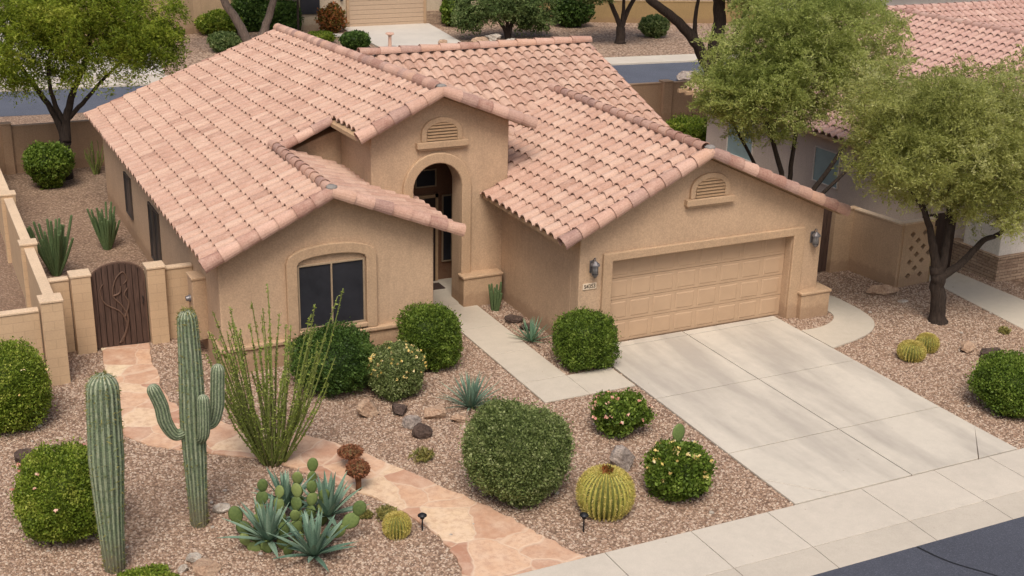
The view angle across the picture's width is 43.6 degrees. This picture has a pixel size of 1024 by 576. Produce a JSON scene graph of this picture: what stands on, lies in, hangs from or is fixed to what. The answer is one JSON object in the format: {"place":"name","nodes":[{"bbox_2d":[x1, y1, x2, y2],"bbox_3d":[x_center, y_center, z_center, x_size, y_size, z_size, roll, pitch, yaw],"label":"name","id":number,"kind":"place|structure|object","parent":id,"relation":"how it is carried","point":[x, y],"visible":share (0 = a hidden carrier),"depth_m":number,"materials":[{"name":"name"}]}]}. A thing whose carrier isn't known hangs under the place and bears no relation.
{"place":"outdoors","nodes":[
{"label":"outdoors","id":0,"kind":"place"},
{"bbox_2d":[0,231,43,352],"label":"ground side yard","id":1,"kind":"structure","parent":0,"point":[12,297],"depth_m":31.43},
{"bbox_2d":[0,21,164,81],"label":"driveway","id":2,"kind":"structure","parent":0,"point":[128,70],"depth_m":57.68,"materials":[{"name":"concrete"}]},
{"bbox_2d":[101,343,585,575],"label":"flagstone path","id":3,"kind":"structure","parent":0,"point":[490,541],"depth_m":22.30,"materials":[{"name":"stone"}]},
{"bbox_2d":[0,62,703,116],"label":"back road","id":4,"kind":"structure","parent":0,"point":[641,73],"depth_m":53.62,"materials":[{"name":"asphalt"}]},
{"bbox_2d":[676,71,698,80],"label":"rock","id":5,"kind":"object","parent":4,"relation":"on","point":[681,75],"visible":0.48,"depth_m":58.81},
{"bbox_2d":[0,79,706,174],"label":"back wall","id":6,"kind":"structure","parent":0,"point":[664,99],"depth_m":42.02,"materials":[{"name":"paint"}]},
{"bbox_2d":[0,54,737,91],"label":"back pavement","id":7,"kind":"structure","parent":0,"point":[654,59],"depth_m":63.18,"materials":[{"name":"concrete"}]},
{"bbox_2d":[0,0,762,75],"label":"ground","id":8,"kind":"structure","parent":0,"point":[673,41],"depth_m":70.25,"materials":[{"name":"gravel"}]},
{"bbox_2d":[68,0,281,42],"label":"wall","id":9,"kind":"structure","parent":8,"relation":"on","point":[198,7],"depth_m":68.72,"materials":[{"name":"paint"}]},
{"bbox_2d":[194,8,243,34],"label":"rounded shrub","id":10,"kind":"object","parent":8,"relation":"on","point":[213,20],"visible":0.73,"depth_m":68.20,"materials":[{"name":"green plant"}]},
{"bbox_2d":[206,31,241,51],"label":"rounded shrub","id":11,"kind":"object","parent":8,"relation":"on","point":[219,41],"visible":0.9,"depth_m":63.23,"materials":[{"name":"green plant"}]},
{"bbox_2d":[230,0,265,31],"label":"box hedge","id":12,"kind":"object","parent":8,"relation":"on","point":[247,10],"visible":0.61,"depth_m":69.45,"materials":[{"name":"green plant"}]},
{"bbox_2d":[220,0,276,42],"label":"leaning tree","id":13,"kind":"object","parent":8,"relation":"on","point":[240,26],"visible":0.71,"depth_m":63.57,"materials":[{"name":"grey plant"}]},
{"bbox_2d":[257,0,303,30],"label":"box hedge","id":14,"kind":"object","parent":8,"relation":"on","point":[285,12],"visible":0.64,"depth_m":69.79,"materials":[{"name":"green plant"}]},
{"bbox_2d":[307,30,337,41],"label":"rounded shrub","id":15,"kind":"object","parent":8,"relation":"on","point":[327,36],"visible":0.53,"depth_m":66.63,"materials":[{"name":"green plant"}]},
{"bbox_2d":[314,1,349,32],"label":"bronze shrub","id":16,"kind":"object","parent":8,"relation":"on","point":[331,17],"visible":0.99,"depth_m":69.92,"materials":[{"name":"brown plant"}]},
{"bbox_2d":[337,29,371,49],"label":"rounded shrub","id":17,"kind":"object","parent":8,"relation":"on","point":[354,39],"visible":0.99,"depth_m":64.88,"materials":[{"name":"green plant"}]},
{"bbox_2d":[290,0,500,30],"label":"house","id":18,"kind":"structure","parent":8,"relation":"on","point":[375,12],"depth_m":72.40,"materials":[{"name":"beige paint"}]},
{"bbox_2d":[300,0,319,14],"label":"window","id":19,"kind":"structure","parent":18,"relation":"in","point":[306,6],"depth_m":70.53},
{"bbox_2d":[349,0,423,26],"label":"garage door","id":20,"kind":"structure","parent":18,"relation":"in","point":[405,6],"depth_m":72.56,"materials":[{"name":"metal"}]},
{"bbox_2d":[439,0,456,26],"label":"rounded shrub","id":21,"kind":"object","parent":8,"relation":"on","point":[445,9],"visible":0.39,"depth_m":72.82,"materials":[{"name":"green plant"}]},
{"bbox_2d":[446,0,563,38],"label":"palo verde tree","id":22,"kind":"object","parent":8,"relation":"on","point":[528,14],"visible":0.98,"depth_m":68.36,"materials":[{"name":"green plant"}]},
{"bbox_2d":[550,0,595,26],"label":"rounded shrub","id":23,"kind":"object","parent":8,"relation":"on","point":[571,14],"visible":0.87,"depth_m":73.56,"materials":[{"name":"green plant"}]},
{"bbox_2d":[576,0,635,43],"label":"desert tree","id":24,"kind":"object","parent":8,"relation":"on","point":[620,32],"visible":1,"depth_m":68.54,"materials":[{"name":"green plant"}]},
{"bbox_2d":[515,0,759,23],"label":"wall","id":25,"kind":"structure","parent":8,"relation":"on","point":[684,10],"depth_m":76.37,"materials":[{"name":"paint"}]},
{"bbox_2d":[637,14,670,38],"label":"rounded shrub","id":26,"kind":"object","parent":8,"relation":"on","point":[655,26],"visible":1,"depth_m":70.78,"materials":[{"name":"green plant"}]},
{"bbox_2d":[782,0,993,14],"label":"house","id":27,"kind":"structure","parent":8,"relation":"on","point":[900,2],"depth_m":69.75,"materials":[{"name":"white paint"}]},
{"bbox_2d":[341,23,460,47],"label":"driveway","id":28,"kind":"structure","parent":0,"point":[416,34],"depth_m":69.78,"materials":[{"name":"concrete"}]},
{"bbox_2d":[433,278,458,305],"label":"porch floor","id":29,"kind":"structure","parent":0,"point":[445,297],"depth_m":31.57,"materials":[{"name":"concrete"}]},
{"bbox_2d":[0,113,1023,575],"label":"ground","id":30,"kind":"structure","parent":0,"point":[80,191],"depth_m":25.05,"materials":[{"name":"gravel"}]},
{"bbox_2d":[0,307,44,374],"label":"side wall","id":31,"kind":"structure","parent":30,"relation":"on","point":[20,323],"depth_m":25.58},
{"bbox_2d":[14,448,33,462],"bbox_3d":[-8.681,3.025,22.927,0.432,0.316,0.448,-8,22,-25],"label":"rock","id":32,"kind":"object","parent":30,"relation":"on","point":[17,456],"visible":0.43,"depth_m":22.84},
{"bbox_2d":[0,336,57,436],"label":"clipped shrub","id":33,"kind":"object","parent":30,"relation":"on","point":[25,393],"visible":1,"depth_m":23.75,"materials":[{"name":"green plant"}]},
{"bbox_2d":[0,169,70,385],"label":"boundary wall","id":34,"kind":"structure","parent":30,"relation":"on","point":[22,253],"depth_m":27.77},
{"bbox_2d":[21,140,75,189],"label":"clipped shrub","id":35,"kind":"object","parent":30,"relation":"on","point":[49,165],"visible":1,"depth_m":39.33,"materials":[{"name":"green plant"}]},
{"bbox_2d":[26,215,73,275],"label":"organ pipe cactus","id":36,"kind":"object","parent":30,"relation":"on","point":[53,254],"visible":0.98,"depth_m":31.98,"materials":[{"name":"plant"}]},
{"bbox_2d":[6,436,98,545],"bbox_3d":[-7.169,3.251,20.438,1.679,1.621,1.691,-8,22,-25],"label":"flowering shrub","id":37,"kind":"object","parent":30,"relation":"on","point":[52,496],"visible":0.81,"depth_m":19.99,"materials":[{"name":"green plant"}]},
{"bbox_2d":[84,140,103,174],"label":"reed plant","id":38,"kind":"object","parent":30,"relation":"on","point":[95,169],"visible":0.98,"depth_m":41.41,"materials":[{"name":"green plant"}]},
{"bbox_2d":[0,0,195,180],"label":"palo verde tree","id":39,"kind":"object","parent":30,"relation":"on","point":[51,27],"visible":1,"depth_m":39.30,"materials":[{"name":"green plant"}]},
{"bbox_2d":[86,201,119,249],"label":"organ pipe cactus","id":40,"kind":"object","parent":30,"relation":"on","point":[106,229],"visible":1,"depth_m":34.12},
{"bbox_2d":[83,370,128,573],"bbox_3d":[-6.059,2.791,19.228,0.629,3.361,0.622,-8,22,-25],"label":"saguaro cactus","id":41,"kind":"object","parent":30,"relation":"on","point":[105,442],"visible":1,"depth_m":18.98,"materials":[{"name":"plant"}]},
{"bbox_2d":[47,260,192,354],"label":"gate wall","id":42,"kind":"structure","parent":30,"relation":"on","point":[166,289],"depth_m":27.74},
{"bbox_2d":[91,261,149,348],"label":"wooden gate","id":43,"kind":"structure","parent":42,"relation":"attached to","point":[119,303],"depth_m":27.78,"materials":[{"name":"brown wood"}]},
{"bbox_2d":[117,563,179,575],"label":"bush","id":44,"kind":"object","parent":30,"relation":"on","point":[149,570],"visible":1,"depth_m":19.56,"materials":[{"name":"green plant"}]},
{"bbox_2d":[147,305,224,528],"bbox_3d":[-5.147,2.121,20.389,1.170,3.872,0.609,-1,20,-6],"label":"saguaro cactus","id":45,"kind":"object","parent":30,"relation":"on","point":[200,414],"visible":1,"depth_m":20.22,"materials":[{"name":"plant"}]},
{"bbox_2d":[186,552,201,562],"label":"rock","id":46,"kind":"object","parent":30,"relation":"on","point":[193,557],"visible":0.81,"depth_m":19.95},
{"bbox_2d":[192,558,220,575],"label":"rock","id":47,"kind":"object","parent":30,"relation":"on","point":[205,567],"visible":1,"depth_m":19.64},
{"bbox_2d":[212,503,230,513],"bbox_3d":[-4.876,3.676,21.475,0.311,0.177,0.221,-8,22,-25],"label":"rock","id":48,"kind":"object","parent":30,"relation":"on","point":[218,508],"visible":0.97,"depth_m":21.41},
{"bbox_2d":[218,494,314,557],"bbox_3d":[-3.893,3.630,20.361,1.554,0.748,1.471,10,21,22],"label":"agave","id":49,"kind":"object","parent":30,"relation":"on","point":[270,518],"visible":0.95,"depth_m":20.25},
{"bbox_2d":[206,283,344,467],"bbox_3d":[-4.346,1.530,22.625,2.102,3.502,1.991,-15,26,-38],"label":"ocotillo","id":50,"kind":"object","parent":30,"relation":"on","point":[268,451],"visible":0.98,"depth_m":22.58,"materials":[{"name":"plant"}]},
{"bbox_2d":[252,467,317,509],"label":"agave","id":51,"kind":"object","parent":30,"relation":"on","point":[285,482],"visible":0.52,"depth_m":21.16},
{"bbox_2d":[228,472,366,554],"bbox_3d":[-3.462,3.580,20.517,1.985,1.156,1.164,-8,22,-25],"label":"prickly pear","id":52,"kind":"object","parent":30,"relation":"on","point":[352,519],"visible":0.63,"depth_m":20.46,"materials":[{"name":"plant"}]},
{"bbox_2d":[307,458,317,481],"bbox_3d":[-3.486,3.198,22.359,0.214,0.513,0.072,-8,22,-25],"label":"prickly pear","id":53,"kind":"object","parent":30,"relation":"on","point":[312,464],"visible":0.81,"depth_m":22.32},
{"bbox_2d":[267,508,358,571],"bbox_3d":[-3.129,3.834,20.018,1.414,0.750,1.436,11,22,24],"label":"agave","id":54,"kind":"object","parent":30,"relation":"on","point":[314,545],"visible":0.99,"depth_m":20.03,"materials":[{"name":"plant"}]},
{"bbox_2d":[285,471,369,525],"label":"agave","id":55,"kind":"object","parent":30,"relation":"on","point":[331,505],"visible":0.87,"depth_m":21.00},
{"bbox_2d":[281,317,378,399],"bbox_3d":[-3.598,1.442,26.086,2.011,1.349,2.101,-8,22,-25],"label":"clipped shrub","id":56,"kind":"object","parent":30,"relation":"on","point":[350,351],"visible":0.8,"depth_m":25.62,"materials":[{"name":"green plant"}]},
{"bbox_2d":[337,443,363,460],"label":"shrub","id":57,"kind":"object","parent":30,"relation":"on","point":[351,451],"visible":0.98,"depth_m":22.82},
{"bbox_2d":[345,457,370,490],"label":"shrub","id":58,"kind":"object","parent":30,"relation":"on","point":[358,469],"visible":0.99,"depth_m":22.00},
{"bbox_2d":[355,398,379,417],"bbox_3d":[-2.837,2.333,25.069,0.483,0.377,0.337,-8,22,-25],"label":"rock","id":59,"kind":"object","parent":30,"relation":"on","point":[367,407],"visible":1,"depth_m":24.95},
{"bbox_2d":[372,503,397,521],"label":"weed tuft","id":60,"kind":"object","parent":30,"relation":"on","point":[383,511],"visible":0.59,"depth_m":21.35,"materials":[{"name":"plant"}]},
{"bbox_2d":[382,510,411,540],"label":"barrel cactus","id":61,"kind":"object","parent":30,"relation":"on","point":[396,525],"visible":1,"depth_m":20.69,"materials":[{"name":"plant"}]},
{"bbox_2d":[366,338,427,401],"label":"flowering shrub","id":62,"kind":"object","parent":30,"relation":"on","point":[400,366],"visible":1,"depth_m":25.54,"materials":[{"name":"green plant"}]},
{"bbox_2d":[392,403,407,414],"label":"rock","id":63,"kind":"object","parent":30,"relation":"on","point":[399,409],"visible":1,"depth_m":25.07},
{"bbox_2d":[402,415,421,429],"bbox_3d":[-1.949,2.584,24.661,0.329,0.253,0.305,9,21,21],"label":"rock","id":64,"kind":"object","parent":30,"relation":"on","point":[410,422],"visible":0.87,"depth_m":24.59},
{"bbox_2d":[408,446,434,463],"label":"weed tuft","id":65,"kind":"object","parent":30,"relation":"on","point":[422,455],"visible":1,"depth_m":23.27,"materials":[{"name":"plant"}]},
{"bbox_2d":[412,422,432,438],"bbox_3d":[-1.705,2.700,24.235,0.405,0.309,0.264,-3,20,-12],"label":"rock","id":66,"kind":"object","parent":30,"relation":"on","point":[421,430],"visible":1,"depth_m":24.14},
{"bbox_2d":[392,300,463,371],"bbox_3d":[-1.751,1.010,27.169,1.464,1.499,1.478,-8,22,-25],"label":"clipped shrub","id":67,"kind":"object","parent":30,"relation":"on","point":[432,331],"visible":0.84,"depth_m":26.80,"materials":[{"name":"green plant"}]},
{"bbox_2d":[424,405,446,418],"bbox_3d":[-1.536,2.466,25.054,0.450,0.279,0.340,-8,22,-25],"label":"rock","id":68,"kind":"object","parent":30,"relation":"on","point":[434,412],"visible":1,"depth_m":24.97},
{"bbox_2d":[450,413,469,422],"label":"rock","id":69,"kind":"object","parent":30,"relation":"on","point":[461,417],"visible":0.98,"depth_m":24.84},
{"bbox_2d":[83,23,850,374],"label":"house","id":70,"kind":"structure","parent":30,"relation":"on","point":[543,181],"depth_m":29.44,"materials":[{"name":"paint"}]},
{"bbox_2d":[123,171,133,219],"bbox_3d":[-10.480,-2.527,34.985,0.060,1.160,0.900,-8,22,-25],"label":"window","id":71,"kind":"structure","parent":70,"relation":"in","point":[127,181],"depth_m":34.98,"materials":[{"name":"glass"}]},
{"bbox_2d":[147,201,161,260],"bbox_3d":[-8.935,-1.300,32.043,0.065,1.480,1.220,-8,22,-25],"label":"window","id":72,"kind":"structure","parent":70,"relation":"in","point":[153,216],"depth_m":32.02,"materials":[{"name":"glass"}]},
{"bbox_2d":[297,257,365,330],"bbox_3d":[-3.842,0.127,27.289,1.480,1.450,0.065,-8,22,-25],"label":"window","id":73,"kind":"structure","parent":70,"relation":"in","point":[320,284],"depth_m":27.27,"materials":[{"name":"glass"}]},
{"bbox_2d":[415,168,435,187],"bbox_3d":[-2.128,-2.702,31.522,0.560,0.450,0.060,-8,22,-25],"label":"window","id":74,"kind":"structure","parent":70,"relation":"in","point":[427,177],"depth_m":31.53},
{"bbox_2d":[418,194,437,280],"bbox_3d":[-2.299,-1.194,31.928,1.000,2.270,0.160,-8,22,-25],"label":"front door","id":75,"kind":"structure","parent":70,"relation":"in","point":[431,199],"depth_m":32.07,"materials":[{"name":"paint"}]},
{"bbox_2d":[441,194,451,261],"bbox_3d":[-1.637,-1.508,32.223,0.280,1.750,0.060,-8,22,-25],"label":"window","id":76,"kind":"structure","parent":70,"relation":"in","point":[446,249],"depth_m":32.28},
{"bbox_2d":[610,237,785,341],"bbox_3d":[4.216,-0.024,29.482,4.880,2.080,0.121,-8,22,-25],"label":"garage door","id":77,"kind":"structure","parent":70,"relation":"in","point":[655,295],"depth_m":29.45,"materials":[{"name":"paint"}]},
{"bbox_2d":[433,370,501,410],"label":"agave","id":78,"kind":"object","parent":30,"relation":"on","point":[471,390],"visible":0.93,"depth_m":25.42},
{"bbox_2d":[488,282,502,310],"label":"organ pipe cactus","id":79,"kind":"object","parent":30,"relation":"on","point":[495,296],"visible":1,"depth_m":30.52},
{"bbox_2d":[0,264,1023,575],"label":"gravel stones","id":80,"kind":"object","parent":30,"relation":"on","point":[752,504],"visible":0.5,"depth_m":23.55,"materials":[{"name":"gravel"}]},
{"bbox_2d":[504,314,523,323],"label":"rock","id":81,"kind":"object","parent":30,"relation":"on","point":[511,318],"visible":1,"depth_m":29.86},
{"bbox_2d":[456,394,579,509],"bbox_3d":[0.114,2.740,21.954,2.046,1.872,2.152,-8,22,-25],"label":"rounded shrub","id":82,"kind":"object","parent":30,"relation":"on","point":[516,453],"visible":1,"depth_m":21.48,"materials":[{"name":"green plant"}]},
{"bbox_2d":[507,316,551,342],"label":"agave","id":83,"kind":"object","parent":30,"relation":"on","point":[531,336],"visible":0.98,"depth_m":28.78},
{"bbox_2d":[447,304,634,402],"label":"walkway","id":84,"kind":"structure","parent":30,"relation":"on","point":[539,376],"depth_m":27.45,"materials":[{"name":"concrete"}]},
{"bbox_2d":[549,306,622,372],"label":"clipped shrub","id":85,"kind":"object","parent":30,"relation":"on","point":[583,338],"visible":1,"depth_m":27.13,"materials":[{"name":"green plant"}]},
{"bbox_2d":[575,463,635,521],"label":"barrel cactus","id":86,"kind":"object","parent":30,"relation":"on","point":[606,492],"visible":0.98,"depth_m":21.30,"materials":[{"name":"plant"}]},
{"bbox_2d":[588,387,656,437],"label":"rose bush","id":87,"kind":"object","parent":30,"relation":"on","point":[613,414],"visible":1,"depth_m":24.23,"materials":[{"name":"green plant"}]},
{"bbox_2d":[610,445,634,471],"bbox_3d":[2.004,3.099,23.234,0.459,0.583,0.400,3,20,6],"label":"rock","id":88,"kind":"object","parent":30,"relation":"on","point":[622,457],"visible":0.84,"depth_m":23.07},
{"bbox_2d":[672,423,684,442],"bbox_3d":[2.929,2.933,22.510,0.280,1.189,0.154,4,20,7],"label":"prickly pear","id":89,"kind":"object","parent":30,"relation":"on","point":[678,432],"visible":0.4,"depth_m":22.35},
{"bbox_2d":[640,438,717,501],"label":"flowering shrub","id":90,"kind":"object","parent":30,"relation":"on","point":[674,470],"visible":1,"depth_m":21.90,"materials":[{"name":"green plant"}]},
{"bbox_2d":[666,113,706,140],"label":"desert shrub","id":91,"kind":"object","parent":30,"relation":"on","point":[693,126],"visible":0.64,"depth_m":47.70,"materials":[{"name":"green plant"}]},
{"bbox_2d":[645,0,779,140],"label":"dark tree","id":92,"kind":"object","parent":30,"relation":"on","point":[689,33],"visible":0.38,"depth_m":46.12,"materials":[{"name":"brown plant"}]},
{"bbox_2d":[680,0,919,193],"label":"mesquite tree","id":93,"kind":"object","parent":30,"relation":"on","point":[779,75],"visible":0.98,"depth_m":32.75,"materials":[{"name":"green plant"}]},
{"bbox_2d":[826,205,858,272],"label":"gate return wall","id":94,"kind":"structure","parent":30,"relation":"on","point":[839,242],"depth_m":33.65,"materials":[{"name":"paint"}]},
{"bbox_2d":[817,209,831,271],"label":"side gate","id":95,"kind":"structure","parent":94,"relation":"attached to","point":[825,234],"depth_m":33.58,"materials":[{"name":"brown wood"}]},
{"bbox_2d":[848,207,904,286],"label":"courtyard wall","id":96,"kind":"structure","parent":30,"relation":"on","point":[876,246],"depth_m":33.10,"materials":[{"name":"paint"}]},
{"bbox_2d":[866,284,898,295],"bbox_3d":[9.355,0.051,32.333,0.844,0.361,0.361,1,20,-1],"label":"rock","id":97,"kind":"object","parent":30,"relation":"on","point":[883,290],"visible":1,"depth_m":32.21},
{"bbox_2d":[896,339,926,362],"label":"barrel cactus","id":98,"kind":"object","parent":30,"relation":"on","point":[912,350],"visible":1,"depth_m":28.15,"materials":[{"name":"plant"}]},
{"bbox_2d":[897,217,936,287],"bbox_3d":[10.353,-0.918,32.853,1.170,1.740,0.180,-10,23,-28],"label":"lattice screen","id":99,"kind":"object","parent":30,"relation":"on","point":[915,261],"visible":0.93,"depth_m":32.77,"materials":[{"name":"paint"}]},
{"bbox_2d":[826,43,1023,325],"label":"mesquite tree","id":100,"kind":"object","parent":30,"relation":"on","point":[917,134],"visible":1,"depth_m":28.17,"materials":[{"name":"green plant"}]},
{"bbox_2d":[915,332,940,353],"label":"barrel cactus","id":101,"kind":"object","parent":30,"relation":"on","point":[930,342],"visible":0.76,"depth_m":28.63,"materials":[{"name":"plant"}]},
{"bbox_2d":[960,341,974,353],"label":"rock","id":102,"kind":"object","parent":30,"relation":"on","point":[967,346],"visible":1,"depth_m":28.79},
{"bbox_2d":[965,348,1023,418],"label":"rounded shrub","id":103,"kind":"object","parent":30,"relation":"on","point":[996,380],"visible":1,"depth_m":25.55,"materials":[{"name":"green plant"}]},
{"bbox_2d":[513,448,1023,575],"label":"pavement","id":104,"kind":"structure","parent":0,"point":[717,548],"depth_m":21.45,"materials":[{"name":"concrete"}]},
{"bbox_2d":[609,316,1016,504],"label":"driveway","id":105,"kind":"structure","parent":0,"point":[774,402],"depth_m":25.72,"materials":[{"name":"concrete"}]},
{"bbox_2d":[802,295,874,348],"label":"side path","id":106,"kind":"structure","parent":0,"point":[848,323],"depth_m":30.10,"materials":[{"name":"concrete"}]},
{"bbox_2d":[677,0,1023,281],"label":"neighbour house","id":107,"kind":"structure","parent":0,"point":[987,32],"depth_m":39.72,"materials":[{"name":"grey paint"}]},
{"bbox_2d":[726,121,753,161],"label":"window","id":108,"kind":"structure","parent":107,"relation":"in","point":[732,147],"depth_m":43.21,"materials":[{"name":"blue glass"}]},
{"bbox_2d":[812,145,841,189],"bbox_3d":[9.640,-3.701,39.244,0.060,1.100,1.200,-8,22,-25],"label":"window","id":109,"kind":"structure","parent":107,"relation":"in","point":[823,157],"depth_m":39.30,"materials":[{"name":"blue glass"}]},
{"bbox_2d":[812,516,1023,575],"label":"road","id":110,"kind":"structure","parent":0,"point":[997,549],"depth_m":20.60,"materials":[{"name":"asphalt"}]},
{"bbox_2d":[929,272,1023,328],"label":"neighbour path","id":111,"kind":"structure","parent":0,"point":[1007,307],"depth_m":32.24,"materials":[{"name":"concrete"}]},
{"bbox_2d":[922,213,956,268],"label":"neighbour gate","id":112,"kind":"structure","parent":111,"relation":"on","point":[940,224],"depth_m":33.82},
{"label":"pavement bed","id":113,"kind":"structure","parent":0,"visible":0},
{"bbox_2d":[707,491,1023,575],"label":"kerb","id":114,"kind":"structure","parent":113,"relation":"on","point":[819,559],"depth_m":21.04,"materials":[{"name":"concrete"}]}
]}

